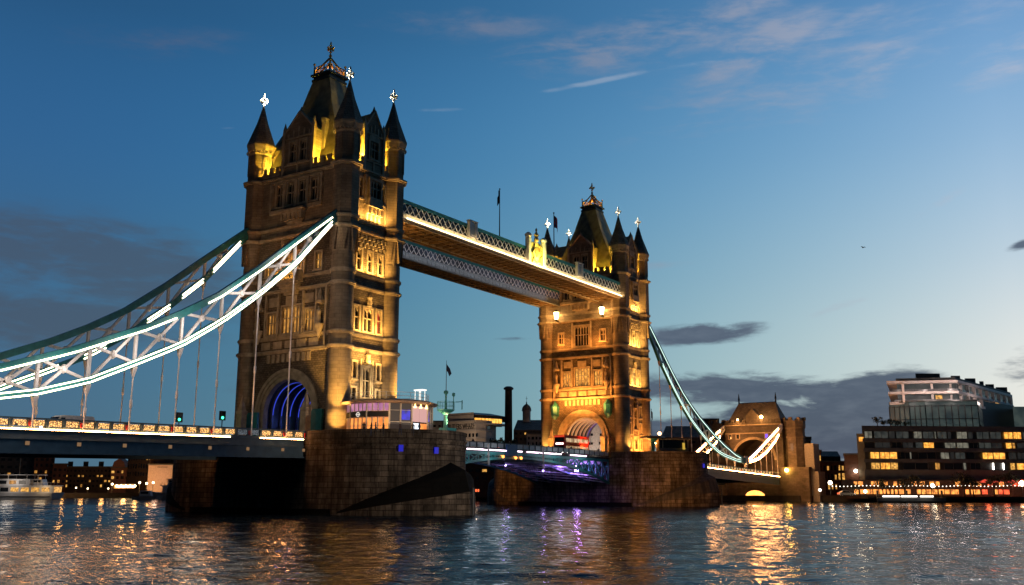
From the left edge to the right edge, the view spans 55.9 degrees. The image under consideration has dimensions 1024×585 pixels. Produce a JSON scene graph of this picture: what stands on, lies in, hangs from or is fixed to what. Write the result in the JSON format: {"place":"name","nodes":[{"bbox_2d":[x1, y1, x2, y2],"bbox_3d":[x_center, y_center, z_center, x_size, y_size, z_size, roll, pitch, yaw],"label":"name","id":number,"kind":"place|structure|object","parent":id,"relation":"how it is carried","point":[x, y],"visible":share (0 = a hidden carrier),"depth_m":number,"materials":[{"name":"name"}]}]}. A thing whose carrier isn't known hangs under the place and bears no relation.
{"place":"outdoors","nodes":[
{"label":"outdoors","id":0,"kind":"place"},
{"bbox_2d":[113,484,135,487],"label":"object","id":1,"kind":"structure","parent":0,"point":[124,485],"depth_m":366.50,"materials":[{"name":"brick"}]},
{"bbox_2d":[0,497,1023,584],"bbox_3d":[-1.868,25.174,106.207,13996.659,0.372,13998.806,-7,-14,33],"label":"water","id":2,"kind":"structure","parent":0,"point":[101,541],"depth_m":59.69,"materials":[{"name":"blue liquid"}]},
{"bbox_2d":[0,458,63,498],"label":"river cruiser","id":3,"kind":"object","parent":2,"relation":"on","point":[16,488],"visible":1,"depth_m":308.84,"materials":[{"name":"white paint"}]},
{"bbox_2d":[131,484,162,499],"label":"launch","id":4,"kind":"object","parent":2,"relation":"on","point":[145,495],"visible":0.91,"depth_m":303.77,"materials":[{"name":"grey paint"}]},
{"bbox_2d":[152,479,171,498],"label":"moored ship","id":5,"kind":"object","parent":2,"relation":"on","point":[164,490],"visible":0.15,"depth_m":312.95,"materials":[{"name":"grey paint"}]},
{"bbox_2d":[165,428,474,515],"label":"bridge pier","id":6,"kind":"structure","parent":2,"relation":"in","point":[356,472],"depth_m":128.85,"materials":[{"name":"stone"}]},
{"bbox_2d":[0,416,305,459],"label":"side span","id":7,"kind":"object","parent":6,"relation":"on","point":[29,441],"visible":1,"depth_m":111.95,"materials":[{"name":"metal"}]},
{"bbox_2d":[40,415,94,428],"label":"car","id":8,"kind":"object","parent":7,"relation":"on","point":[72,417],"visible":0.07,"depth_m":116.98,"materials":[{"name":"paint"}]},
{"bbox_2d":[176,412,182,432],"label":"traffic signal","id":9,"kind":"object","parent":7,"relation":"on","point":[179,416],"visible":0.91,"depth_m":135.01,"materials":[{"name":"metal"}]},
{"bbox_2d":[219,411,225,434],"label":"traffic signal","id":10,"kind":"object","parent":7,"relation":"on","point":[222,415],"visible":0.89,"depth_m":141.29,"materials":[{"name":"metal"}]},
{"bbox_2d":[233,42,406,438],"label":"bridge tower","id":11,"kind":"structure","parent":6,"relation":"on","point":[332,150],"depth_m":145.84,"materials":[{"name":"stone"}]},
{"bbox_2d":[0,228,248,431],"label":"suspension chain","id":12,"kind":"object","parent":11,"relation":"hanging from","point":[237,240],"visible":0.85,"depth_m":133.35,"materials":[{"name":"teal paint"}]},
{"bbox_2d":[0,209,337,436],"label":"suspension chain","id":13,"kind":"object","parent":11,"relation":"hanging from","point":[328,221],"visible":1,"depth_m":114.50,"materials":[{"name":"teal paint"}]},
{"bbox_2d":[265,311,276,337],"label":"window","id":14,"kind":"structure","parent":11,"relation":"in","point":[272,315],"depth_m":146.57,"materials":[{"name":"stone"}]},
{"bbox_2d":[273,183,282,209],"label":"window","id":15,"kind":"structure","parent":11,"relation":"in","point":[277,186],"depth_m":150.52,"materials":[{"name":"glass"}]},
{"bbox_2d":[278,303,301,335],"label":"window","id":16,"kind":"structure","parent":11,"relation":"in","point":[296,319],"depth_m":144.51,"materials":[{"name":"stone"}]},
{"bbox_2d":[285,180,294,207],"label":"window","id":17,"kind":"structure","parent":11,"relation":"in","point":[289,183],"depth_m":149.21,"materials":[{"name":"glass"}]},
{"bbox_2d":[287,139,297,164],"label":"window","id":18,"kind":"structure","parent":11,"relation":"in","point":[294,151],"depth_m":150.19,"materials":[{"name":"glass"}]},
{"bbox_2d":[283,249,302,269],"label":"window","id":19,"kind":"structure","parent":11,"relation":"in","point":[290,256],"depth_m":146.50,"materials":[{"name":"stone"}]},
{"bbox_2d":[296,177,306,204],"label":"window","id":20,"kind":"structure","parent":11,"relation":"in","point":[302,181],"depth_m":147.83,"materials":[{"name":"glass"}]},
{"bbox_2d":[297,136,307,162],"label":"window","id":21,"kind":"structure","parent":11,"relation":"in","point":[304,149],"depth_m":149.02,"materials":[{"name":"glass"}]},
{"bbox_2d":[302,306,314,333],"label":"window","id":22,"kind":"structure","parent":11,"relation":"in","point":[310,312],"depth_m":142.30,"materials":[{"name":"stone"}]},
{"bbox_2d":[308,174,319,202],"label":"window","id":23,"kind":"structure","parent":11,"relation":"in","point":[316,179],"depth_m":146.39,"materials":[{"name":"glass"}]},
{"bbox_2d":[312,249,323,271],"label":"window","id":24,"kind":"structure","parent":11,"relation":"in","point":[320,255],"depth_m":143.25,"materials":[{"name":"stone"}]},
{"bbox_2d":[350,385,356,399],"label":"window","id":25,"kind":"structure","parent":11,"relation":"in","point":[351,387],"depth_m":139.59,"materials":[{"name":"stone"}]},
{"bbox_2d":[351,359,358,380],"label":"window","id":26,"kind":"structure","parent":11,"relation":"in","point":[356,361],"depth_m":140.17,"materials":[{"name":"stone"}]},
{"bbox_2d":[352,303,361,332],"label":"window","id":27,"kind":"structure","parent":11,"relation":"in","point":[355,306],"depth_m":141.89,"materials":[{"name":"stone"}]},
{"bbox_2d":[355,247,363,272],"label":"window","id":28,"kind":"structure","parent":11,"relation":"in","point":[357,258],"depth_m":143.70,"materials":[{"name":"stone"}]},
{"bbox_2d":[359,175,363,199],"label":"window","id":29,"kind":"structure","parent":11,"relation":"in","point":[361,197],"depth_m":145.71,"materials":[{"name":"glass"}]},
{"bbox_2d":[361,365,371,398],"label":"window","id":30,"kind":"structure","parent":11,"relation":"in","point":[365,369],"depth_m":142.13,"materials":[{"name":"stone"}]},
{"bbox_2d":[362,305,374,335],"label":"window","id":31,"kind":"structure","parent":11,"relation":"in","point":[366,311],"depth_m":143.91,"materials":[{"name":"stone"}]},
{"bbox_2d":[365,249,374,275],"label":"window","id":32,"kind":"structure","parent":11,"relation":"in","point":[369,255],"depth_m":145.68,"materials":[{"name":"stone"}]},
{"bbox_2d":[368,138,380,163],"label":"window","id":33,"kind":"structure","parent":11,"relation":"in","point":[372,151],"depth_m":149.13,"materials":[{"name":"glass"}]},
{"bbox_2d":[368,179,382,202],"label":"window","id":34,"kind":"structure","parent":11,"relation":"in","point":[374,185],"depth_m":147.54,"materials":[{"name":"glass"}]},
{"bbox_2d":[374,363,381,383],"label":"window","id":35,"kind":"structure","parent":11,"relation":"in","point":[380,365],"depth_m":144.33,"materials":[{"name":"stone"}]},
{"bbox_2d":[375,308,383,336],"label":"window","id":36,"kind":"structure","parent":11,"relation":"in","point":[377,313],"depth_m":145.93,"materials":[{"name":"stone"}]},
{"bbox_2d":[376,253,384,278],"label":"window","id":37,"kind":"structure","parent":11,"relation":"in","point":[379,258],"depth_m":147.59,"materials":[{"name":"stone"}]},
{"bbox_2d":[400,239,559,307],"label":"walkway","id":38,"kind":"structure","parent":11,"relation":"attached to","point":[433,262],"depth_m":197.60,"materials":[{"name":"teal paint"}]},
{"bbox_2d":[403,199,622,303],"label":"walkway","id":39,"kind":"structure","parent":11,"relation":"attached to","point":[471,241],"depth_m":179.25,"materials":[{"name":"teal paint"}]},
{"bbox_2d":[553,212,557,256],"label":"flagpole","id":40,"kind":"object","parent":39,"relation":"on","point":[555,222],"visible":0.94,"depth_m":199.77,"materials":[{"name":"metal"}]},
{"bbox_2d":[341,389,437,429],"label":"glass kiosk","id":41,"kind":"object","parent":6,"relation":"on","point":[391,413],"visible":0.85,"depth_m":132.65,"materials":[{"name":"glass"}]},
{"bbox_2d":[437,360,462,430],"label":"signal mast","id":42,"kind":"object","parent":6,"relation":"on","point":[445,411],"visible":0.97,"depth_m":133.96,"materials":[{"name":"green metal"}]},
{"bbox_2d":[465,441,523,463],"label":"bascule leaf","id":43,"kind":"object","parent":6,"relation":"attached to","point":[476,453],"visible":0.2,"depth_m":167.57,"materials":[{"name":"metal"}]},
{"bbox_2d":[506,444,516,455],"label":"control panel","id":44,"kind":"object","parent":43,"relation":"attached to","point":[511,450],"visible":1,"depth_m":173.21,"materials":[{"name":"blue metal"}]},
{"bbox_2d":[487,451,722,506],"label":"bridge pier","id":45,"kind":"structure","parent":2,"relation":"in","point":[663,478],"depth_m":201.86,"materials":[{"name":"stone"}]},
{"bbox_2d":[473,444,609,483],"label":"bascule leaf","id":46,"kind":"object","parent":45,"relation":"attached to","point":[555,457],"visible":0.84,"depth_m":196.30,"materials":[{"name":"metal"}]},
{"bbox_2d":[554,435,588,455],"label":"double decker bus","id":47,"kind":"object","parent":46,"relation":"on","point":[567,441],"visible":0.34,"depth_m":204.19,"materials":[{"name":"red metal"}]},
{"bbox_2d":[537,183,651,456],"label":"bridge tower","id":48,"kind":"structure","parent":45,"relation":"on","point":[594,360],"depth_m":218.38,"materials":[{"name":"stone"}]},
{"bbox_2d":[557,332,564,345],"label":"window","id":49,"kind":"structure","parent":48,"relation":"in","point":[561,338],"depth_m":221.81,"materials":[{"name":"stone"}]},
{"bbox_2d":[562,371,570,388],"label":"window","id":50,"kind":"structure","parent":48,"relation":"in","point":[566,379],"depth_m":219.33,"materials":[{"name":"glass"}]},
{"bbox_2d":[573,324,589,347],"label":"window","id":51,"kind":"structure","parent":48,"relation":"in","point":[582,335],"depth_m":219.06,"materials":[{"name":"glass"}]},
{"bbox_2d":[573,366,590,387],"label":"window","id":52,"kind":"structure","parent":48,"relation":"in","point":[583,374],"depth_m":217.15,"materials":[{"name":"glass"}]},
{"bbox_2d":[581,253,588,268],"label":"window","id":53,"kind":"structure","parent":48,"relation":"in","point":[585,257],"depth_m":221.86,"materials":[{"name":"glass"}]},
{"bbox_2d":[593,369,601,386],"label":"window","id":54,"kind":"structure","parent":48,"relation":"in","point":[598,372],"depth_m":214.98,"materials":[{"name":"glass"}]},
{"bbox_2d":[599,328,606,341],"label":"window","id":55,"kind":"structure","parent":48,"relation":"in","point":[602,331],"depth_m":216.09,"materials":[{"name":"stone"}]},
{"bbox_2d":[629,254,635,270],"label":"window","id":56,"kind":"structure","parent":48,"relation":"in","point":[631,257],"depth_m":221.92,"materials":[{"name":"stone"}]},
{"bbox_2d":[631,368,637,387],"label":"window","id":57,"kind":"structure","parent":48,"relation":"in","point":[633,370],"depth_m":216.59,"materials":[{"name":"stone"}]},
{"bbox_2d":[632,282,638,297],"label":"window","id":58,"kind":"structure","parent":48,"relation":"in","point":[634,285],"depth_m":220.24,"materials":[{"name":"stone"}]},
{"bbox_2d":[633,408,638,430],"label":"window","id":59,"kind":"structure","parent":48,"relation":"in","point":[634,409],"depth_m":214.88,"materials":[{"name":"stone"}]},
{"bbox_2d":[590,426,724,462],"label":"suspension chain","id":60,"kind":"object","parent":48,"relation":"hanging from","point":[721,430],"visible":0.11,"depth_m":299.40,"materials":[{"name":"white paint"}]},
{"bbox_2d":[649,325,782,474],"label":"suspension chain","id":61,"kind":"object","parent":48,"relation":"hanging from","point":[663,363],"visible":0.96,"depth_m":245.58,"materials":[{"name":"teal paint"}]},
{"bbox_2d":[707,463,779,484],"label":"side span","id":62,"kind":"object","parent":61,"relation":"hanging from","point":[722,476],"visible":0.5,"depth_m":271.50,"materials":[{"name":"metal"}]},
{"bbox_2d":[640,436,664,450],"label":"canopy post","id":63,"kind":"object","parent":45,"relation":"on","point":[652,439],"visible":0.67,"depth_m":208.11,"materials":[{"name":"metal"}]},
{"bbox_2d":[656,438,690,450],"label":"control cabin","id":64,"kind":"object","parent":45,"relation":"on","point":[669,444],"visible":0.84,"depth_m":209.58,"materials":[{"name":"black glass"}]},
{"bbox_2d":[876,490,945,502],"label":"floating jetty","id":65,"kind":"object","parent":2,"relation":"on","point":[941,499],"visible":0.8,"depth_m":266.54,"materials":[{"name":"concrete"}]},
{"bbox_2d":[0,0,1023,465],"label":"sky","id":66,"kind":"structure","parent":0,"point":[756,147],"materials":[{"name":"blue"}]},
{"bbox_2d":[62,493,1023,501],"bbox_3d":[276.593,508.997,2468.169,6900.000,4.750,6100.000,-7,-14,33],"label":"embankment","id":67,"kind":"structure","parent":0,"point":[826,498],"depth_m":299.18,"materials":[{"name":"stone"}]},
{"bbox_2d":[0,457,34,478],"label":"dark office","id":68,"kind":"structure","parent":67,"relation":"on","point":[8,465],"depth_m":416.15,"materials":[{"name":"concrete"}]},
{"bbox_2d":[33,458,54,484],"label":"flat roofed block","id":69,"kind":"structure","parent":67,"relation":"on","point":[43,468],"depth_m":404.32,"materials":[{"name":"red brick"}]},
{"bbox_2d":[51,463,67,492],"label":"brick block","id":70,"kind":"structure","parent":67,"relation":"on","point":[59,473],"depth_m":397.94,"materials":[{"name":"brown brick"}]},
{"bbox_2d":[65,461,111,492],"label":"long block","id":71,"kind":"structure","parent":67,"relation":"on","point":[93,479],"depth_m":401.54,"materials":[{"name":"brick"}]},
{"bbox_2d":[109,459,127,492],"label":"gabled warehouse","id":72,"kind":"structure","parent":67,"relation":"on","point":[118,471],"depth_m":397.87,"materials":[{"name":"brick"}]},
{"bbox_2d":[125,459,149,494],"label":"brick warehouse","id":73,"kind":"structure","parent":67,"relation":"on","point":[137,471],"depth_m":390.31,"materials":[{"name":"brown brick"}]},
{"bbox_2d":[147,464,172,491],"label":"pale hall","id":74,"kind":"structure","parent":67,"relation":"on","point":[159,475],"depth_m":372.33,"materials":[{"name":"beige concrete"}]},
{"bbox_2d":[150,459,173,473],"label":"brick warehouse","id":75,"kind":"structure","parent":67,"relation":"on","point":[159,461],"depth_m":381.28,"materials":[{"name":"brown brick"}]},
{"bbox_2d":[433,421,443,429],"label":"quay building","id":76,"kind":"structure","parent":67,"relation":"on","point":[437,425],"depth_m":342.39,"materials":[{"name":"paint"}]},
{"bbox_2d":[448,412,504,448],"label":"wharf building","id":77,"kind":"structure","parent":67,"relation":"on","point":[481,427],"depth_m":330.91,"materials":[{"name":"paint"}]},
{"bbox_2d":[465,463,493,496],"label":"riverside block","id":78,"kind":"structure","parent":67,"relation":"on","point":[482,476],"depth_m":300.42,"materials":[{"name":"brick"}]},
{"bbox_2d":[504,386,513,442],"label":"brick chimney","id":79,"kind":"object","parent":67,"relation":"on","point":[508,414],"visible":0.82,"depth_m":347.15,"materials":[{"name":"brick"}]},
{"bbox_2d":[514,420,540,449],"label":"mansion block","id":80,"kind":"structure","parent":67,"relation":"on","point":[521,429],"depth_m":343.80,"materials":[{"name":"brick"}]},
{"bbox_2d":[522,396,530,421],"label":"cupola","id":81,"kind":"object","parent":80,"relation":"on","point":[526,408],"visible":1,"depth_m":353.08,"materials":[{"name":"stone"}]},
{"bbox_2d":[526,433,540,451],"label":"quay building","id":82,"kind":"structure","parent":67,"relation":"on","point":[533,438],"depth_m":318.66,"materials":[{"name":"black brick"}]},
{"bbox_2d":[589,424,601,456],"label":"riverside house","id":83,"kind":"structure","parent":67,"relation":"on","point":[596,432],"depth_m":265.34,"materials":[{"name":"beige glass"}]},
{"bbox_2d":[662,426,704,451],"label":"distant house","id":84,"kind":"structure","parent":67,"relation":"on","point":[697,442],"depth_m":329.45,"materials":[{"name":"brick"}]},
{"bbox_2d":[692,418,718,466],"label":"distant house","id":85,"kind":"structure","parent":67,"relation":"on","point":[706,420],"depth_m":342.33,"materials":[{"name":"brick"}]},
{"bbox_2d":[708,393,825,501],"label":"bridge gatehouse","id":86,"kind":"object","parent":67,"relation":"on","point":[750,428],"visible":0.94,"depth_m":301.92,"materials":[{"name":"stone"}]},
{"bbox_2d":[821,451,840,460],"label":"terrace house","id":87,"kind":"structure","parent":67,"relation":"on","point":[830,455],"depth_m":330.48,"materials":[{"name":"brick"}]},
{"bbox_2d":[822,461,845,495],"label":"terrace house","id":88,"kind":"structure","parent":67,"relation":"on","point":[834,471],"depth_m":306.60,"materials":[{"name":"red brick"}]},
{"bbox_2d":[843,453,860,498],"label":"brick house","id":89,"kind":"structure","parent":67,"relation":"on","point":[851,462],"depth_m":287.42,"materials":[{"name":"brown brick"}]},
{"bbox_2d":[873,478,889,495],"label":"tree","id":90,"kind":"object","parent":67,"relation":"on","point":[882,484],"visible":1,"depth_m":273.46,"materials":[{"name":"green plant"}]},
{"bbox_2d":[897,477,912,495],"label":"tree","id":91,"kind":"object","parent":67,"relation":"on","point":[903,482],"visible":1,"depth_m":272.17,"materials":[{"name":"green plant"}]},
{"bbox_2d":[909,475,924,495],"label":"tree","id":92,"kind":"object","parent":67,"relation":"on","point":[915,478],"visible":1,"depth_m":271.46,"materials":[{"name":"green plant"}]},
{"bbox_2d":[842,373,1023,498],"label":"apartment block","id":93,"kind":"structure","parent":67,"relation":"on","point":[971,427],"depth_m":287.08,"materials":[{"name":"metal"}]},
{"bbox_2d":[874,431,888,437],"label":"window","id":94,"kind":"structure","parent":93,"relation":"in","point":[877,434],"depth_m":286.13,"materials":[{"name":"black glass"}]},
{"bbox_2d":[874,442,890,447],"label":"window","id":95,"kind":"structure","parent":93,"relation":"in","point":[877,444],"depth_m":285.50,"materials":[{"name":"black glass"}]},
{"bbox_2d":[896,431,908,438],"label":"window","id":96,"kind":"structure","parent":93,"relation":"in","point":[899,434],"depth_m":286.55,"materials":[{"name":"black glass"}]},
{"bbox_2d":[903,463,927,469],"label":"window","id":97,"kind":"structure","parent":93,"relation":"in","point":[916,466],"depth_m":284.88,"materials":[{"name":"black glass"}]},
{"bbox_2d":[918,452,935,458],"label":"window","id":98,"kind":"structure","parent":93,"relation":"in","point":[921,455],"depth_m":285.78,"materials":[{"name":"black glass"}]},
{"bbox_2d":[922,431,933,438],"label":"window","id":99,"kind":"structure","parent":93,"relation":"in","point":[926,434],"depth_m":287.04,"materials":[{"name":"black glass"}]},
{"bbox_2d":[937,431,946,438],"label":"window","id":100,"kind":"structure","parent":93,"relation":"in","point":[940,435],"depth_m":287.32,"materials":[{"name":"black glass"}]},
{"bbox_2d":[944,463,962,469],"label":"window","id":101,"kind":"structure","parent":93,"relation":"in","point":[947,466],"depth_m":285.64,"materials":[{"name":"black glass"}]},
{"bbox_2d":[955,452,965,458],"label":"window","id":102,"kind":"structure","parent":93,"relation":"in","point":[958,455],"depth_m":286.48,"materials":[{"name":"black glass"}]},
{"bbox_2d":[956,432,967,438],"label":"window","id":103,"kind":"structure","parent":93,"relation":"in","point":[960,435],"depth_m":287.74,"materials":[{"name":"black glass"}]},
{"bbox_2d":[970,463,980,469],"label":"window","id":104,"kind":"structure","parent":93,"relation":"in","point":[973,466],"depth_m":286.10,"materials":[{"name":"black glass"}]},
{"bbox_2d":[982,452,992,458],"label":"window","id":105,"kind":"structure","parent":93,"relation":"in","point":[986,455],"depth_m":287.04,"materials":[{"name":"yellow glass"}]},
{"bbox_2d":[990,432,1001,438],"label":"window","id":106,"kind":"structure","parent":93,"relation":"in","point":[993,435],"depth_m":288.38,"materials":[{"name":"black glass"}]},
{"bbox_2d":[993,452,1005,458],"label":"window","id":107,"kind":"structure","parent":93,"relation":"in","point":[996,455],"depth_m":287.25,"materials":[{"name":"yellow glass"}]},
{"bbox_2d":[950,472,972,495],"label":"tree","id":108,"kind":"object","parent":67,"relation":"on","point":[963,478],"visible":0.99,"depth_m":271.71,"materials":[{"name":"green plant"}]},
{"bbox_2d":[963,477,981,496],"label":"tree","id":109,"kind":"object","parent":67,"relation":"on","point":[972,484],"visible":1,"depth_m":270.30,"materials":[{"name":"brown plant"}]},
{"bbox_2d":[985,475,1001,496],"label":"tree","id":110,"kind":"object","parent":67,"relation":"on","point":[991,480],"visible":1,"depth_m":272.45,"materials":[{"name":"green plant"}]},
{"bbox_2d":[997,472,1021,496],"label":"tree","id":111,"kind":"object","parent":67,"relation":"on","point":[1010,477],"visible":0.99,"depth_m":273.30,"materials":[{"name":"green plant"}]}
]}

